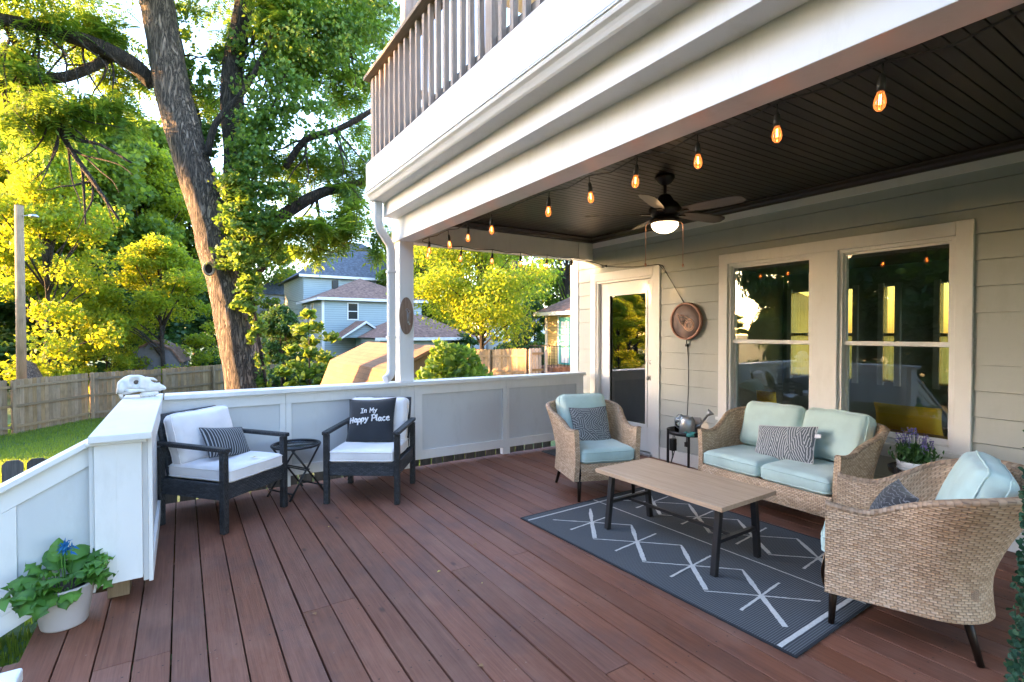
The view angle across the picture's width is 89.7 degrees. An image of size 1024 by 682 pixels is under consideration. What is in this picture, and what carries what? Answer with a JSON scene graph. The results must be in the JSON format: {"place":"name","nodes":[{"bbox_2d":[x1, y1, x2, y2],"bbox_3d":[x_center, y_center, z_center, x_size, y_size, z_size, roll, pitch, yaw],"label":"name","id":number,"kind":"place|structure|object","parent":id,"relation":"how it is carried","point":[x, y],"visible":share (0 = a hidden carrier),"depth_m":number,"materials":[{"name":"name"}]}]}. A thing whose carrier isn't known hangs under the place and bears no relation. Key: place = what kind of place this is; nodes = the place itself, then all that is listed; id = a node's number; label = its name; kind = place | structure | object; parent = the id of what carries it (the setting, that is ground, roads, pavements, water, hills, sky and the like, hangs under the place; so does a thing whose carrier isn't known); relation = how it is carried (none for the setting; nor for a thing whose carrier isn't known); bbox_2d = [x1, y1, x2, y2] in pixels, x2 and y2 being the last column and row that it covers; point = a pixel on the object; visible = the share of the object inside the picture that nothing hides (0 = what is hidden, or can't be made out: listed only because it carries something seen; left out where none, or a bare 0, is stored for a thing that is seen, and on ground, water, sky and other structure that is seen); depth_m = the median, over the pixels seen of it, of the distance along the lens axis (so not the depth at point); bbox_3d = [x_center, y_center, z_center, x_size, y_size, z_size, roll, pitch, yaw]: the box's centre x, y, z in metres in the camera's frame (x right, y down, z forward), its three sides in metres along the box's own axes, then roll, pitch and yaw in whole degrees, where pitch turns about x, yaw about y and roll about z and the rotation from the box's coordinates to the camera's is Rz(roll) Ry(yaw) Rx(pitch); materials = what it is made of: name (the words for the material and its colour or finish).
{"place":"outdoors","nodes":[
{"label":"outdoors","id":0,"kind":"place"},
{"bbox_2d":[0,417,105,666],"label":"grass","id":1,"kind":"structure","parent":0,"point":[27,635],"depth_m":15.21,"materials":[{"name":"green plant"}]},
{"bbox_2d":[0,334,554,678],"bbox_3d":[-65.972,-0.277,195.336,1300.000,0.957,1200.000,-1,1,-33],"label":"ground","id":2,"kind":"structure","parent":0,"point":[16,630],"depth_m":14.33,"materials":[{"name":"green plant"}]},
{"bbox_2d":[14,205,38,379],"bbox_3d":[-17.876,-0.784,19.003,0.817,8.400,0.308,0,1,-3],"label":"utility pole","id":3,"kind":"object","parent":2,"relation":"on","point":[20,322],"visible":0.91,"depth_m":18.88,"materials":[{"name":"grey wood"}]},
{"bbox_2d":[27,360,42,378],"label":"shed roof","id":4,"kind":"structure","parent":2,"relation":"on","point":[33,370],"depth_m":20.87,"materials":[{"name":"grey wood"}]},
{"bbox_2d":[0,274,73,391],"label":"understorey tree","id":5,"kind":"object","parent":2,"relation":"on","point":[7,342],"visible":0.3,"depth_m":26.01,"materials":[{"name":"green plant"}]},
{"bbox_2d":[0,83,125,358],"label":"sunlit tree","id":6,"kind":"object","parent":2,"relation":"on","point":[3,173],"visible":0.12,"depth_m":30.29,"materials":[{"name":"green plant"}]},
{"bbox_2d":[0,142,129,385],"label":"sunlit tree","id":7,"kind":"object","parent":2,"relation":"on","point":[57,213],"visible":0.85,"depth_m":22.50,"materials":[{"name":"green plant"}]},
{"bbox_2d":[0,253,135,380],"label":"understorey tree","id":8,"kind":"object","parent":2,"relation":"on","point":[7,319],"visible":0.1,"depth_m":28.52,"materials":[{"name":"green plant"}]},
{"bbox_2d":[0,98,185,364],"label":"woodland tree","id":9,"kind":"object","parent":2,"relation":"on","point":[130,187],"visible":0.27,"depth_m":32.85,"materials":[{"name":"green plant"}]},
{"bbox_2d":[26,254,179,375],"bbox_3d":[-25.550,-1.187,33.112,8.711,9.110,8.981,1,1,42],"label":"understorey tree","id":10,"kind":"object","parent":2,"relation":"on","point":[99,365],"visible":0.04,"depth_m":31.54,"materials":[{"name":"green plant"}]},
{"bbox_2d":[69,305,139,393],"bbox_3d":[-19.766,0.779,24.951,2.819,5.020,2.690,-1,1,-39],"label":"sunlit tree","id":11,"kind":"object","parent":2,"relation":"on","point":[124,361],"visible":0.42,"depth_m":24.79,"materials":[{"name":"green plant"}]},
{"bbox_2d":[79,134,198,349],"bbox_3d":[-26.933,-5.658,38.113,8.892,18.964,9.318,1,1,36],"label":"sunlit tree","id":12,"kind":"object","parent":2,"relation":"on","point":[157,172],"visible":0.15,"depth_m":37.48,"materials":[{"name":"green plant"}]},
{"bbox_2d":[64,116,221,327],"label":"woodland tree","id":13,"kind":"object","parent":2,"relation":"on","point":[158,136],"visible":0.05,"depth_m":40.89,"materials":[{"name":"green plant"}]},
{"bbox_2d":[88,232,220,392],"bbox_3d":[-18.253,-1.098,27.128,6.100,9.147,5.821,0,1,-24],"label":"sunlit tree","id":14,"kind":"object","parent":2,"relation":"on","point":[170,257],"visible":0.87,"depth_m":26.38,"materials":[{"name":"green plant"}]},
{"bbox_2d":[127,340,190,370],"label":"garden shed","id":15,"kind":"structure","parent":2,"relation":"on","point":[175,354],"depth_m":27.12,"materials":[{"name":"grey paint"}]},
{"bbox_2d":[143,362,160,369],"bbox_3d":[-18.796,1.984,27.012,0.900,1.800,0.048,0,1,-23],"label":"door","id":16,"kind":"structure","parent":15,"relation":"in","point":[154,364],"depth_m":26.97,"materials":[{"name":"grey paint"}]},
{"bbox_2d":[0,361,320,435],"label":"board fence","id":17,"kind":"object","parent":2,"relation":"on","point":[42,402],"visible":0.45,"depth_m":19.60,"materials":[{"name":"brown wood"}]},
{"bbox_2d":[128,271,221,366],"bbox_3d":[-23.566,-1.232,35.876,8.232,9.110,7.985,1,1,35],"label":"understorey tree","id":18,"kind":"object","parent":2,"relation":"on","point":[174,333],"visible":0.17,"depth_m":35.04,"materials":[{"name":"green plant"}]},
{"bbox_2d":[179,221,207,354],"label":"woodland tree","id":19,"kind":"object","parent":2,"relation":"on","point":[189,245],"visible":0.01,"depth_m":41.85,"materials":[{"name":"green plant"}]},
{"bbox_2d":[0,0,449,487],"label":"tree","id":20,"kind":"object","parent":2,"relation":"on","point":[39,110],"visible":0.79,"depth_m":8.84,"materials":[{"name":"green plant"}]},
{"bbox_2d":[174,0,399,387],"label":"climbing vine","id":21,"kind":"object","parent":20,"relation":"attached to","point":[258,131],"visible":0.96,"depth_m":8.90,"materials":[{"name":"green plant"}]},
{"bbox_2d":[200,269,257,346],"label":"woodland tree","id":22,"kind":"object","parent":2,"relation":"on","point":[206,293],"visible":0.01,"depth_m":39.26,"materials":[{"name":"green plant"}]},
{"bbox_2d":[255,279,283,339],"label":"slate roof house","id":23,"kind":"structure","parent":2,"relation":"on","point":[276,290],"depth_m":50.50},
{"bbox_2d":[246,242,303,317],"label":"woodland tree","id":24,"kind":"object","parent":2,"relation":"on","point":[281,273],"visible":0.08,"depth_m":49.23,"materials":[{"name":"green plant"}]},
{"bbox_2d":[1,441,555,504],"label":"picket fence","id":25,"kind":"object","parent":2,"relation":"on","point":[11,469],"visible":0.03,"depth_m":5.68,"materials":[{"name":"brown wood"}]},
{"bbox_2d":[258,303,319,400],"bbox_3d":[-9.456,0.892,21.210,3.218,4.897,3.121,-1,1,-33],"label":"understorey tree","id":26,"kind":"object","parent":2,"relation":"on","point":[280,318],"visible":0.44,"depth_m":20.64,"materials":[{"name":"green plant"}]},
{"bbox_2d":[266,334,311,386],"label":"tree","id":27,"kind":"object","parent":2,"relation":"on","point":[274,363],"visible":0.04,"depth_m":23.34,"materials":[{"name":"green plant"}]},
{"bbox_2d":[272,308,341,386],"bbox_3d":[-6.591,1.070,17.141,2.510,4.329,2.146,1,1,34],"label":"sapling","id":28,"kind":"object","parent":2,"relation":"on","point":[311,369],"visible":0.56,"depth_m":16.88,"materials":[{"name":"green plant"}]},
{"bbox_2d":[279,242,427,356],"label":"blue house","id":29,"kind":"structure","parent":2,"relation":"on","point":[346,298],"depth_m":36.35,"materials":[{"name":"blue wood"}]},
{"bbox_2d":[347,302,358,319],"bbox_3d":[-10.827,-2.019,35.027,0.760,1.190,0.050,-1,1,-33],"label":"window","id":30,"kind":"structure","parent":29,"relation":"in","point":[352,308],"depth_m":35.02,"materials":[{"name":"white glass"}]},
{"bbox_2d":[320,342,479,384],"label":"garden shed","id":31,"kind":"structure","parent":2,"relation":"on","point":[366,362],"depth_m":10.00,"materials":[{"name":"beige"}]},
{"bbox_2d":[356,314,478,347],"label":"garage","id":32,"kind":"structure","parent":2,"relation":"on","point":[424,334],"depth_m":32.42,"materials":[{"name":"grey"}]},
{"bbox_2d":[374,232,475,328],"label":"woodland tree","id":33,"kind":"object","parent":2,"relation":"on","point":[382,275],"visible":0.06,"depth_m":41.62,"materials":[{"name":"green plant"}]},
{"bbox_2d":[386,253,468,330],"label":"understorey tree","id":34,"kind":"object","parent":2,"relation":"on","point":[424,314],"visible":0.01,"depth_m":44.24,"materials":[{"name":"plant"}]},
{"bbox_2d":[414,337,495,465],"bbox_3d":[-0.881,1.271,8.082,2.222,2.680,1.896,-1,1,-33],"label":"leafy bush","id":35,"kind":"object","parent":2,"relation":"on","point":[452,361],"visible":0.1,"depth_m":7.78,"materials":[{"name":"green plant"}]},
{"bbox_2d":[450,333,478,348],"bbox_3d":[-3.192,0.852,33.148,3.838,2.850,3.777,1,1,33],"label":"hedge shrub","id":36,"kind":"object","parent":2,"relation":"on","point":[472,341],"visible":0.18,"depth_m":32.74,"materials":[{"name":"green plant"}]},
{"bbox_2d":[386,245,565,348],"bbox_3d":[-1.687,-1.820,24.609,8.040,9.165,8.893,0,1,0],"label":"maple tree","id":37,"kind":"object","parent":2,"relation":"on","point":[480,309],"visible":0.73,"depth_m":22.42,"materials":[{"name":"green plant"}]},
{"bbox_2d":[473,336,502,348],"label":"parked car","id":38,"kind":"object","parent":2,"relation":"on","point":[494,345],"visible":0.02,"depth_m":40.26,"materials":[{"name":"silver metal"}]},
{"bbox_2d":[486,320,492,348],"bbox_3d":[-1.488,0.018,34.005,0.340,4.200,0.340,-1,1,-33],"label":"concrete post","id":39,"kind":"object","parent":2,"relation":"on","point":[488,346],"visible":0.07,"depth_m":33.88,"materials":[{"name":"white concrete"}]},
{"bbox_2d":[467,348,527,375],"bbox_3d":[-2.244,1.452,23.893,0.611,2.427,8.931,-1,1,-43],"label":"board fence","id":40,"kind":"object","parent":2,"relation":"on","point":[497,362],"visible":0.28,"depth_m":21.70,"materials":[{"name":"brown wood"}]},
{"bbox_2d":[493,342,517,348],"bbox_3d":[-0.331,1.170,30.034,3.038,2.257,2.990,-1,1,-33],"label":"hedge shrub","id":41,"kind":"object","parent":2,"relation":"on","point":[503,346],"visible":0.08,"depth_m":29.68,"materials":[{"name":"green plant"}]},
{"bbox_2d":[483,254,533,340],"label":"woodland tree","id":42,"kind":"object","parent":2,"relation":"on","point":[508,263],"visible":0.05,"depth_m":60.65,"materials":[{"name":"green plant"}]},
{"bbox_2d":[509,261,522,348],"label":"ivy trunk tree","id":43,"kind":"object","parent":2,"relation":"on","point":[518,343],"visible":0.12,"depth_m":30.88,"materials":[{"name":"green plant"}]},
{"bbox_2d":[521,266,531,348],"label":"ivy trunk tree","id":44,"kind":"object","parent":2,"relation":"on","point":[526,331],"visible":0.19,"depth_m":32.85,"materials":[{"name":"green plant"}]},
{"bbox_2d":[510,296,544,347],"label":"understorey tree","id":45,"kind":"object","parent":2,"relation":"on","point":[540,335],"visible":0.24,"depth_m":51.12,"materials":[{"name":"green plant"}]},
{"bbox_2d":[525,340,544,368],"bbox_3d":[1.311,1.148,28.132,3.147,2.375,3.198,0,1,0],"label":"hedge shrub","id":46,"kind":"object","parent":2,"relation":"on","point":[528,346],"visible":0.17,"depth_m":27.87,"materials":[{"name":"green plant"}]},
{"bbox_2d":[529,348,546,373],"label":"board gate","id":47,"kind":"structure","parent":2,"relation":"on","point":[533,360],"depth_m":20.45,"materials":[{"name":"brown wood"}]},
{"bbox_2d":[518,257,572,306],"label":"woodland tree","id":48,"kind":"object","parent":2,"relation":"on","point":[563,279],"visible":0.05,"depth_m":39.34,"materials":[{"name":"green plant"}]},
{"bbox_2d":[528,297,569,373],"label":"yellow house","id":49,"kind":"structure","parent":2,"relation":"on","point":[557,331],"depth_m":22.36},
{"bbox_2d":[559,317,569,364],"bbox_3d":[2.294,-0.005,22.093,0.068,2.040,0.900,-1,1,-33],"label":"window","id":50,"kind":"structure","parent":49,"relation":"in","point":[564,322],"depth_m":22.10,"materials":[{"name":"glass"}]},
{"bbox_2d":[552,260,569,295],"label":"woodland tree","id":51,"kind":"object","parent":2,"relation":"on","point":[559,292],"depth_m":44.43,"materials":[{"name":"green plant"}]},
{"bbox_2d":[363,0,1023,552],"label":"house","id":52,"kind":"structure","parent":2,"relation":"on","point":[855,252],"depth_m":3.82,"materials":[{"name":"beige paint"}]},
{"bbox_2d":[93,499,297,681],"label":"deck framing","id":53,"kind":"object","parent":52,"relation":"attached to","point":[99,589],"depth_m":3.03,"materials":[{"name":"brown wood"}]},
{"bbox_2d":[0,662,18,672],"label":"deck steps","id":54,"kind":"structure","parent":53,"relation":"attached to","point":[8,668],"depth_m":2.55,"materials":[{"name":"brown wood"}]},
{"bbox_2d":[16,446,1023,681],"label":"deck floor","id":55,"kind":"structure","parent":53,"relation":"on","point":[538,605],"depth_m":2.73,"materials":[{"name":"brown wood"}]},
{"bbox_2d":[0,668,22,681],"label":"newel post","id":56,"kind":"object","parent":55,"relation":"on","point":[15,675],"visible":1,"depth_m":1.29,"materials":[{"name":"white paint"}]},
{"bbox_2d":[0,537,116,632],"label":"potted plant","id":57,"kind":"object","parent":55,"relation":"on","point":[56,602],"visible":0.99,"depth_m":2.57,"materials":[{"name":"green plant"}]},
{"bbox_2d":[157,405,288,534],"bbox_3d":[-2.345,0.982,4.164,0.755,0.858,0.666,0,1,17],"label":"patio armchair","id":58,"kind":"object","parent":55,"relation":"on","point":[189,465],"visible":0.89,"depth_m":3.96,"materials":[{"name":"black wood"}]},
{"bbox_2d":[199,427,249,457],"bbox_3d":[-2.345,0.826,4.224,0.106,0.265,0.434,-32,-16,10],"label":"throw pillow","id":59,"kind":"object","parent":58,"relation":"on","point":[234,439],"visible":0.84,"depth_m":4.18,"materials":[{"name":"fabric"}]},
{"bbox_2d":[0,371,585,636],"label":"deck railing","id":60,"kind":"object","parent":55,"relation":"on","point":[92,490],"visible":0.73,"depth_m":3.68,"materials":[{"name":"white paint"}]},
{"bbox_2d":[116,375,165,398],"bbox_3d":[-3.063,0.370,4.256,0.337,0.188,0.190,-1,1,-41],"label":"animal skull","id":61,"kind":"object","parent":60,"relation":"on","point":[143,385],"visible":1,"depth_m":4.20},
{"bbox_2d":[266,439,322,501],"bbox_3d":[-1.981,1.172,4.726,0.434,0.470,0.434,1,1,29],"label":"folding table","id":62,"kind":"object","parent":55,"relation":"on","point":[293,445],"visible":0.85,"depth_m":4.69,"materials":[{"name":"black metal"}]},
{"bbox_2d":[322,397,415,504],"bbox_3d":[-1.288,0.973,4.771,0.666,0.857,0.755,0,1,1],"label":"patio armchair","id":63,"kind":"object","parent":55,"relation":"on","point":[395,458],"visible":0.59,"depth_m":4.43,"materials":[{"name":"black wood"}]},
{"bbox_2d":[346,397,396,441],"bbox_3d":[-1.317,0.744,4.810,0.454,0.434,0.144,-3,-23,1],"label":"throw pillow","id":64,"kind":"object","parent":63,"relation":"on","point":[371,420],"visible":0.97,"depth_m":4.76,"materials":[{"name":"black fabric"}]},
{"bbox_2d":[542,449,555,455],"bbox_3d":[0.850,1.371,6.178,0.600,0.010,0.860,-1,1,-33],"label":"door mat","id":65,"kind":"object","parent":55,"relation":"on","point":[552,452],"depth_m":6.33,"materials":[{"name":"grey fabric"}]},
{"bbox_2d":[546,393,641,501],"bbox_3d":[0.746,0.962,4.910,0.769,0.882,0.840,0,1,-15],"label":"wicker armchair","id":66,"kind":"object","parent":55,"relation":"on","point":[577,461],"visible":0.79,"depth_m":4.68,"materials":[{"name":"beige wicker"}]},
{"bbox_2d":[569,406,611,440],"bbox_3d":[0.751,0.810,4.915,0.394,0.374,0.125,0,-23,-17],"label":"throw pillow","id":67,"kind":"object","parent":66,"relation":"on","point":[590,424],"visible":0.79,"depth_m":4.87,"materials":[{"name":"fabric"}]},
{"bbox_2d":[666,426,704,467],"bbox_3d":[1.721,1.124,5.039,0.394,0.545,0.405,-1,1,-33],"label":"tray table","id":68,"kind":"object","parent":55,"relation":"on","point":[671,430],"visible":0.26,"depth_m":5.01,"materials":[{"name":"black metal"}]},
{"bbox_2d":[669,435,676,462],"bbox_3d":[1.633,1.141,5.300,0.076,0.471,0.378,0,1,7],"label":"power adapter","id":69,"kind":"object","parent":68,"relation":"hanging from","point":[672,444],"visible":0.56,"depth_m":5.13,"materials":[{"name":"black plastic"}]},
{"bbox_2d":[675,414,682,431],"bbox_3d":[1.689,0.814,5.139,0.124,0.172,0.124,-1,1,-33],"label":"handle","id":70,"kind":"object","parent":68,"relation":"on","point":[676,422],"visible":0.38,"depth_m":5.12,"materials":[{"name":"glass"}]},
{"bbox_2d":[684,432,694,436],"bbox_3d":[1.689,0.887,4.890,0.104,0.035,0.103,-1,1,-33],"label":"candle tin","id":71,"kind":"object","parent":68,"relation":"on","point":[690,434],"visible":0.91,"depth_m":4.84,"materials":[{"name":"teal paint"}]},
{"bbox_2d":[674,409,713,432],"bbox_3d":[1.766,0.781,5.001,0.382,0.243,0.151,0,1,3],"label":"watering can","id":72,"kind":"object","parent":68,"relation":"on","point":[687,423],"visible":0.81,"depth_m":4.96,"materials":[{"name":"metal"}]},
{"bbox_2d":[693,417,701,432],"bbox_3d":[1.827,0.826,5.073,0.072,0.150,0.090,1,1,34],"label":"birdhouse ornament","id":73,"kind":"object","parent":68,"relation":"on","point":[698,420],"visible":0.38,"depth_m":5.05,"materials":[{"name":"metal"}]},
{"bbox_2d":[520,487,871,657],"bbox_3d":[1.293,1.413,3.638,1.500,0.010,2.140,-1,1,-35],"label":"outdoor rug","id":74,"kind":"object","parent":55,"relation":"on","point":[775,595],"visible":0.69,"depth_m":3.29,"materials":[{"name":"grey fabric"}]},
{"bbox_2d":[595,458,775,576],"bbox_3d":[1.169,1.188,3.605,0.590,0.450,1.060,-1,1,-34],"label":"coffee table","id":75,"kind":"object","parent":74,"relation":"on","point":[719,495],"visible":1,"depth_m":3.44,"materials":[{"name":"brown wood"}]},
{"bbox_2d":[697,401,889,517],"bbox_3d":[2.248,0.979,4.208,0.776,0.871,1.316,-1,1,-31],"label":"wicker loveseat","id":76,"kind":"object","parent":55,"relation":"on","point":[850,443],"visible":0.8,"depth_m":4.01,"materials":[{"name":"beige wicker"}]},
{"bbox_2d":[755,425,821,463],"bbox_3d":[2.232,0.834,4.192,0.121,0.305,0.542,28,-20,-25],"label":"throw pillow","id":77,"kind":"object","parent":76,"relation":"on","point":[788,443],"visible":0.94,"depth_m":4.12,"materials":[{"name":"fabric"}]},
{"bbox_2d":[887,462,902,473],"bbox_3d":[2.858,1.148,3.583,0.394,0.545,0.405,-1,1,-33],"label":"tray table","id":78,"kind":"object","parent":55,"relation":"on","point":[892,468],"visible":0.1,"depth_m":3.65,"materials":[{"name":"black metal"}]},
{"bbox_2d":[888,427,943,470],"bbox_3d":[2.842,0.766,3.615,0.352,0.318,0.297,-1,1,-33],"label":"lavender plant","id":79,"kind":"object","parent":78,"relation":"on","point":[913,454],"visible":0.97,"depth_m":3.59,"materials":[{"name":"green plant"}]},
{"bbox_2d":[821,450,1023,667],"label":"wicker armchair","id":80,"kind":"object","parent":55,"relation":"on","point":[937,551],"visible":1,"depth_m":2.36,"materials":[{"name":"beige wicker"}]},
{"bbox_2d":[869,479,919,509],"bbox_3d":[1.998,0.906,2.714,0.147,0.315,0.374,31,13,21],"label":"throw pillow","id":81,"kind":"object","parent":80,"relation":"on","point":[897,492],"visible":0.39,"depth_m":2.68,"materials":[{"name":"fabric"}]},
{"bbox_2d":[1003,430,1023,681],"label":"topiary","id":82,"kind":"object","parent":55,"relation":"on","point":[1015,668],"visible":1,"depth_m":1.71,"materials":[{"name":"green plant"}]},
{"bbox_2d":[399,297,412,333],"bbox_3d":[-1.139,-0.272,5.555,0.156,0.400,0.028,-1,1,-33],"label":"wall plaque","id":83,"kind":"object","parent":52,"relation":"attached to","point":[406,315],"depth_m":5.55,"materials":[{"name":"brown wood"}]},
{"bbox_2d":[600,279,650,451],"bbox_3d":[1.435,0.292,6.548,0.113,2.100,0.932,-1,1,-33],"label":"door","id":84,"kind":"structure","parent":52,"relation":"in","point":[625,372],"depth_m":6.53,"materials":[{"name":"paint"}]},
{"bbox_2d":[585,173,746,266],"bbox_3d":[1.276,-0.964,4.167,1.211,0.740,1.220,-1,1,-33],"label":"ceiling fan","id":85,"kind":"object","parent":52,"relation":"hanging from","point":[665,210],"visible":1,"depth_m":4.08,"materials":[{"name":"brown metal"}]},
{"bbox_2d":[670,302,702,446],"bbox_3d":[1.925,0.374,5.681,0.056,1.595,0.410,-1,1,-33],"label":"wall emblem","id":86,"kind":"object","parent":52,"relation":"attached to","point":[686,321],"depth_m":5.67,"materials":[{"name":"metal"}]},
{"bbox_2d":[422,9,1023,302],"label":"string lights","id":87,"kind":"object","parent":52,"relation":"attached to","point":[881,85],"visible":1,"depth_m":2.48,"materials":[{"name":"black rubber"}]},
{"bbox_2d":[728,254,811,409],"bbox_3d":[2.486,0.005,4.948,0.110,1.571,0.836,-1,1,-33],"label":"window","id":88,"kind":"structure","parent":52,"relation":"in","point":[733,342],"depth_m":5.24,"materials":[{"name":"paint"}]},
{"bbox_2d":[786,290,806,377],"bbox_3d":[5.478,-0.131,9.737,0.060,1.700,0.530,-1,1,-33],"label":"window frame","id":89,"kind":"structure","parent":52,"relation":"in","point":[789,292],"depth_m":9.90,"materials":[{"name":"paint"}]},
{"bbox_2d":[849,285,858,382],"bbox_3d":[5.902,-0.120,9.076,0.060,1.700,0.360,-1,1,-33],"label":"window frame","id":90,"kind":"structure","parent":52,"relation":"in","point":[855,288],"depth_m":8.94,"materials":[{"name":"paint"}]},
{"bbox_2d":[805,408,947,438],"bbox_3d":[3.698,1.035,4.531,1.000,0.540,3.100,-1,1,-33],"label":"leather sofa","id":91,"kind":"object","parent":52,"relation":"on","point":[925,434],"visible":0.01,"depth_m":4.24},
{"bbox_2d":[756,390,776,402],"bbox_3d":[2.751,0.649,5.556,0.122,0.224,0.224,-12,7,-32],"label":"cushion","id":92,"kind":"object","parent":91,"relation":"on","point":[764,396],"visible":0.51,"depth_m":5.50,"materials":[{"name":"yellow fabric"}]},
{"bbox_2d":[874,402,942,435],"bbox_3d":[3.441,0.686,4.478,0.146,0.265,0.504,-12,7,-32],"label":"cushion","id":93,"kind":"object","parent":91,"relation":"on","point":[926,420],"visible":0.81,"depth_m":4.41,"materials":[{"name":"yellow fabric"}]},
{"bbox_2d":[877,282,901,385],"bbox_3d":[6.253,-0.111,8.529,0.060,1.700,0.320,-1,1,-33],"label":"window frame","id":94,"kind":"structure","parent":52,"relation":"in","point":[898,285],"depth_m":8.44,"materials":[{"name":"paint"}]},
{"bbox_2d":[838,236,955,451],"bbox_3d":[3.040,0.019,4.086,0.110,1.571,0.786,-1,1,-33],"label":"window","id":95,"kind":"structure","parent":52,"relation":"in","point":[941,444],"depth_m":4.07,"materials":[{"name":"paint"}]},
{"bbox_2d":[932,279,947,388],"bbox_3d":[6.663,-0.100,7.890,0.060,1.700,0.320,-1,1,-33],"label":"window frame","id":96,"kind":"structure","parent":52,"relation":"in","point":[936,297],"depth_m":7.97,"materials":[{"name":"paint"}]},
{"bbox_2d":[0,0,568,332],"label":"sky","id":97,"kind":"structure","parent":0,"point":[153,111],"materials":[{"name":"white"}]}
]}

